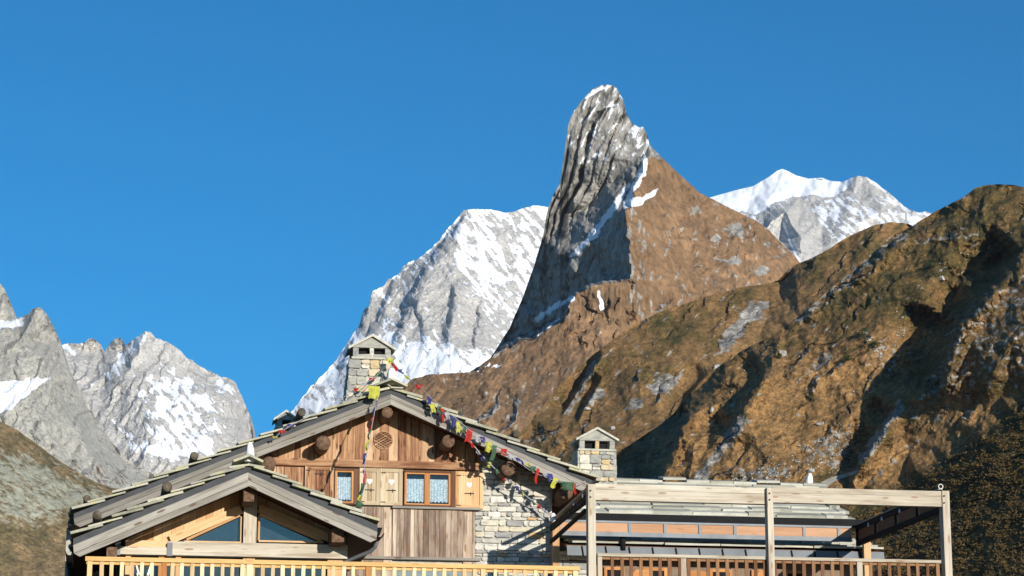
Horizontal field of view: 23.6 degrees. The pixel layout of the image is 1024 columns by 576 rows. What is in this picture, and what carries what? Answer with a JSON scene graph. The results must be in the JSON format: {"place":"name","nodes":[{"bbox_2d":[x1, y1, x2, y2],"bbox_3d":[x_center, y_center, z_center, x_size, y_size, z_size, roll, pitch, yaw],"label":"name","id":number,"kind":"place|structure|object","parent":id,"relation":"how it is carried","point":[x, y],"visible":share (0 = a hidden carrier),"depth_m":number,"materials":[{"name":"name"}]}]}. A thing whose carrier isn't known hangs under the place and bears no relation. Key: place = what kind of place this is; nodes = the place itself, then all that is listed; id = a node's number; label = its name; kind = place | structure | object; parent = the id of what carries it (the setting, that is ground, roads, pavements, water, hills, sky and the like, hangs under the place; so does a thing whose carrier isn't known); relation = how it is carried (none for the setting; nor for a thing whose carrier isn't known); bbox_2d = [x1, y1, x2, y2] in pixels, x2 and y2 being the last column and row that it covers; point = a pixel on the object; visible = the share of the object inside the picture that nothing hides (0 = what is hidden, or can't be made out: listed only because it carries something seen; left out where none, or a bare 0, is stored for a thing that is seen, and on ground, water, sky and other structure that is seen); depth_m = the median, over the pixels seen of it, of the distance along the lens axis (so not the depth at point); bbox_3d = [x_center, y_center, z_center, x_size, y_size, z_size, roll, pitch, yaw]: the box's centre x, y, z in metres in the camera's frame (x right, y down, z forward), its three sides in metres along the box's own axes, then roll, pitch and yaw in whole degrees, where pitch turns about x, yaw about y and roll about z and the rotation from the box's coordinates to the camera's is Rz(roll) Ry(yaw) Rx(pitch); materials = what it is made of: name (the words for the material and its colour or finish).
{"place":"outdoors","nodes":[
{"label":"outdoors","id":0,"kind":"place"},
{"bbox_2d":[0,421,116,575],"bbox_3d":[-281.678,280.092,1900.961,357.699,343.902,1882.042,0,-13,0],"label":"hillside","id":1,"kind":"structure","parent":0,"point":[42,491],"depth_m":1734.06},
{"bbox_2d":[0,284,152,488],"bbox_3d":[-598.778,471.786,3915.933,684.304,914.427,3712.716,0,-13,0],"label":"grey crag","id":2,"kind":"structure","parent":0,"point":[44,405],"depth_m":3636.07,"materials":[{"name":"grey stone"}]},
{"bbox_2d":[62,331,255,473],"bbox_3d":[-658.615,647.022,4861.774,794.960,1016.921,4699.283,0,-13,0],"label":"jagged mountain","id":3,"kind":"structure","parent":0,"point":[156,405],"depth_m":4531.49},
{"bbox_2d":[291,205,548,415],"bbox_3d":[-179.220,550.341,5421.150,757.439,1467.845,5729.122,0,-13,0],"label":"snowy mountain","id":4,"kind":"structure","parent":0,"point":[450,301],"depth_m":4983.40,"materials":[{"name":"white snow"}]},
{"bbox_2d":[0,0,1023,436],"label":"sky","id":5,"kind":"structure","parent":0,"point":[234,184],"materials":[{"name":"blue"}]},
{"bbox_2d":[405,85,799,435],"bbox_3d":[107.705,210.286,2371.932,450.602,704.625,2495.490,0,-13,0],"label":"sharp peak","id":6,"kind":"structure","parent":0,"point":[638,228],"depth_m":2129.37,"materials":[{"name":"brown stone"}]},
{"bbox_2d":[517,222,912,464],"bbox_3d":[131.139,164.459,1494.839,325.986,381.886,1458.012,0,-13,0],"label":"hillside","id":7,"kind":"structure","parent":0,"point":[792,293],"depth_m":1394.73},
{"bbox_2d":[507,302,758,445],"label":"scree","id":8,"kind":"structure","parent":7,"relation":"on","point":[633,380],"depth_m":1376.22,"materials":[{"name":"stone"}]},
{"bbox_2d":[616,184,1023,575],"bbox_3d":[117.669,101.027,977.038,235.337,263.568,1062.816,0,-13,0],"label":"hillside","id":9,"kind":"structure","parent":0,"point":[953,385],"depth_m":875.66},
{"bbox_2d":[779,350,786,355],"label":"boulder","id":10,"kind":"object","parent":9,"relation":"on","point":[784,352],"visible":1,"depth_m":911.24,"materials":[{"name":"grey stone"}]},
{"bbox_2d":[810,387,814,401],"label":"dwarf pine","id":11,"kind":"object","parent":9,"relation":"on","point":[812,394],"visible":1,"depth_m":878.14,"materials":[{"name":"green plant"}]},
{"bbox_2d":[842,355,852,360],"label":"shrub","id":12,"kind":"object","parent":9,"relation":"on","point":[848,357],"visible":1,"depth_m":888.87,"materials":[{"name":"green plant"}]},
{"bbox_2d":[701,214,1011,480],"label":"scree","id":13,"kind":"structure","parent":9,"relation":"on","point":[766,477],"depth_m":862.63,"materials":[{"name":"stone"}]},
{"bbox_2d":[858,327,867,338],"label":"shrub","id":14,"kind":"object","parent":9,"relation":"on","point":[863,332],"visible":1,"depth_m":894.21,"materials":[{"name":"green plant"}]},
{"bbox_2d":[869,341,878,347],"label":"shrub","id":15,"kind":"object","parent":9,"relation":"on","point":[873,343],"visible":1,"depth_m":888.10,"materials":[{"name":"green plant"}]},
{"bbox_2d":[851,412,1023,575],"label":"heath bushes","id":16,"kind":"object","parent":9,"relation":"on","point":[885,550],"visible":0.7,"depth_m":778.15,"materials":[{"name":"brown plant"}]},
{"bbox_2d":[938,275,944,280],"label":"boulder","id":17,"kind":"object","parent":9,"relation":"on","point":[941,278],"visible":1,"depth_m":911.74,"materials":[{"name":"grey stone"}]},
{"bbox_2d":[710,169,931,262],"bbox_3d":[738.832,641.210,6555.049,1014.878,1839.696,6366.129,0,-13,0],"label":"glacier mountain","id":18,"kind":"structure","parent":0,"point":[800,219],"depth_m":6133.90,"materials":[{"name":"white snow"}]},
{"bbox_2d":[819,470,857,487],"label":"gravel path","id":19,"kind":"structure","parent":0,"point":[829,481],"depth_m":841.43,"materials":[{"name":"grey gravel"}]},
{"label":"terrace floor","id":20,"kind":"structure","parent":0,"visible":0},
{"bbox_2d":[134,565,149,575],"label":"folding chair","id":21,"kind":"object","parent":20,"relation":"on","point":[136,567],"visible":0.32,"depth_m":41.50,"materials":[{"name":"white paint"}]},
{"bbox_2d":[85,556,579,575],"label":"balcony balustrade","id":22,"kind":"object","parent":20,"relation":"on","point":[250,565],"visible":1,"depth_m":40.98,"materials":[{"name":"brown wood"}]},
{"bbox_2d":[633,569,648,575],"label":"wooden chair","id":23,"kind":"object","parent":20,"relation":"on","point":[636,572],"visible":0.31,"depth_m":44.79,"materials":[{"name":"orange wood"}]},
{"bbox_2d":[686,570,705,575],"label":"wooden chair","id":24,"kind":"object","parent":20,"relation":"on","point":[694,573],"visible":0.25,"depth_m":45.16,"materials":[{"name":"orange wood"}]},
{"bbox_2d":[549,478,952,575],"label":"timber pergola","id":25,"kind":"object","parent":20,"relation":"on","point":[769,528],"visible":1,"depth_m":45.09,"materials":[{"name":"brown wood"}]},
{"bbox_2d":[550,513,555,521],"bbox_3d":[0.785,4.370,46.746,0.119,0.163,0.122,9,-16,-33],"label":"lamp","id":26,"kind":"object","parent":25,"relation":"on","point":[552,517],"visible":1,"depth_m":46.70,"materials":[{"name":"white glass"}]},
{"bbox_2d":[596,553,940,575],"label":"terrace balustrade","id":27,"kind":"object","parent":20,"relation":"on","point":[858,563],"visible":1,"depth_m":43.73,"materials":[{"name":"brown wood"}]},
{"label":"knoll terrain","id":28,"kind":"structure","parent":0,"visible":0},
{"bbox_2d":[65,334,601,575],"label":"stone and timber chalet","id":29,"kind":"object","parent":28,"relation":"on","point":[436,490],"visible":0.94,"depth_m":46.33,"materials":[{"name":"brown wood"}]},
{"bbox_2d":[169,505,242,542],"bbox_3d":[-5.333,4.119,42.707,1.272,0.693,0.100,2,-14,-9],"label":"gable window","id":30,"kind":"structure","parent":29,"relation":"in","point":[211,523],"depth_m":42.68,"materials":[{"name":"brown wood"}]},
{"bbox_2d":[245,442,254,462],"bbox_3d":[-4.517,2.825,42.240,0.157,0.342,0.158,-11,-17,38],"label":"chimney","id":31,"kind":"object","parent":29,"relation":"on","point":[250,449],"visible":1,"depth_m":42.19,"materials":[{"name":"white stone"}]},
{"bbox_2d":[257,504,327,543],"bbox_3d":[-3.749,4.151,42.972,1.436,0.687,0.100,2,-14,-9],"label":"gable window","id":32,"kind":"structure","parent":29,"relation":"in","point":[291,523],"depth_m":42.92,"materials":[{"name":"blue glass"}]},
{"bbox_2d":[272,365,385,439],"bbox_3d":[-3.262,2.130,46.949,0.532,2.003,3.464,-9,-16,33],"label":"prayer flag string","id":33,"kind":"object","parent":29,"relation":"hanging from","point":[378,374],"visible":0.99,"depth_m":46.77,"materials":[{"name":"fabric"}]},
{"bbox_2d":[334,468,358,504],"bbox_3d":[-3.137,3.759,46.435,0.461,0.681,0.095,2,-14,-9],"label":"window","id":34,"kind":"structure","parent":29,"relation":"in","point":[346,480],"depth_m":46.44,"materials":[{"name":"brown wood"}]},
{"bbox_2d":[355,500,363,507],"bbox_3d":[-2.716,3.845,43.636,0.142,0.146,0.094,-2,-14,8],"label":"cloth bundle","id":35,"kind":"object","parent":29,"relation":"on","point":[359,504],"visible":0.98,"depth_m":43.60,"materials":[{"name":"green fabric"}]},
{"bbox_2d":[357,369,384,501],"bbox_3d":[-2.571,2.771,46.094,0.223,3.476,4.306,-1,-13,4],"label":"prayer flag string","id":36,"kind":"object","parent":29,"relation":"hanging from","point":[374,392],"visible":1,"depth_m":45.21,"materials":[{"name":"fabric"}]},
{"bbox_2d":[386,368,396,385],"bbox_3d":[-2.296,1.688,46.630,0.192,0.323,0.201,10,-17,-36],"label":"ridge stone","id":37,"kind":"object","parent":29,"relation":"on","point":[392,373],"visible":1,"depth_m":46.57,"materials":[{"name":"white stone"}]},
{"bbox_2d":[403,470,454,506],"bbox_3d":[-1.573,3.822,46.689,0.979,0.686,0.095,2,-14,-9],"label":"window","id":38,"kind":"structure","parent":29,"relation":"in","point":[423,488],"depth_m":46.69,"materials":[{"name":"brown wood"}]},
{"bbox_2d":[385,357,585,494],"bbox_3d":[-0.938,2.458,46.725,4.336,3.048,1.749,-6,-15,25],"label":"prayer flag string","id":39,"kind":"object","parent":29,"relation":"hanging from","point":[569,486],"visible":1,"depth_m":46.16,"materials":[{"name":"fabric"}]},
{"bbox_2d":[465,434,550,515],"bbox_3d":[-0.097,3.579,46.511,1.943,1.453,0.231,8,-15,-29],"label":"prayer flag string","id":40,"kind":"object","parent":29,"relation":"hanging from","point":[489,464],"visible":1,"depth_m":46.49,"materials":[{"name":"fabric"}]},
{"bbox_2d":[559,427,884,575],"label":"stone annex","id":41,"kind":"object","parent":28,"relation":"on","point":[594,451],"visible":0.52,"depth_m":49.82,"materials":[{"name":"grey stone"}]},
{"bbox_2d":[604,567,624,575],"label":"window","id":42,"kind":"structure","parent":41,"relation":"in","point":[607,570],"depth_m":48.96,"materials":[{"name":"orange wood"}]},
{"bbox_2d":[643,567,666,575],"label":"window","id":43,"kind":"structure","parent":41,"relation":"in","point":[655,570],"depth_m":49.12,"materials":[{"name":"orange wood"}]},
{"bbox_2d":[710,569,731,575],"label":"window","id":44,"kind":"structure","parent":41,"relation":"in","point":[712,571],"depth_m":49.32,"materials":[{"name":"orange wood"}]},
{"bbox_2d":[786,570,806,575],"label":"window","id":45,"kind":"structure","parent":41,"relation":"in","point":[788,572],"depth_m":49.56,"materials":[{"name":"orange wood"}]},
{"bbox_2d":[806,473,812,482],"bbox_3d":[6.510,4.188,53.796,0.166,0.258,0.146,2,-14,-9],"label":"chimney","id":46,"kind":"object","parent":41,"relation":"on","point":[809,477],"visible":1,"depth_m":53.74,"materials":[{"name":"white stone"}]}
]}

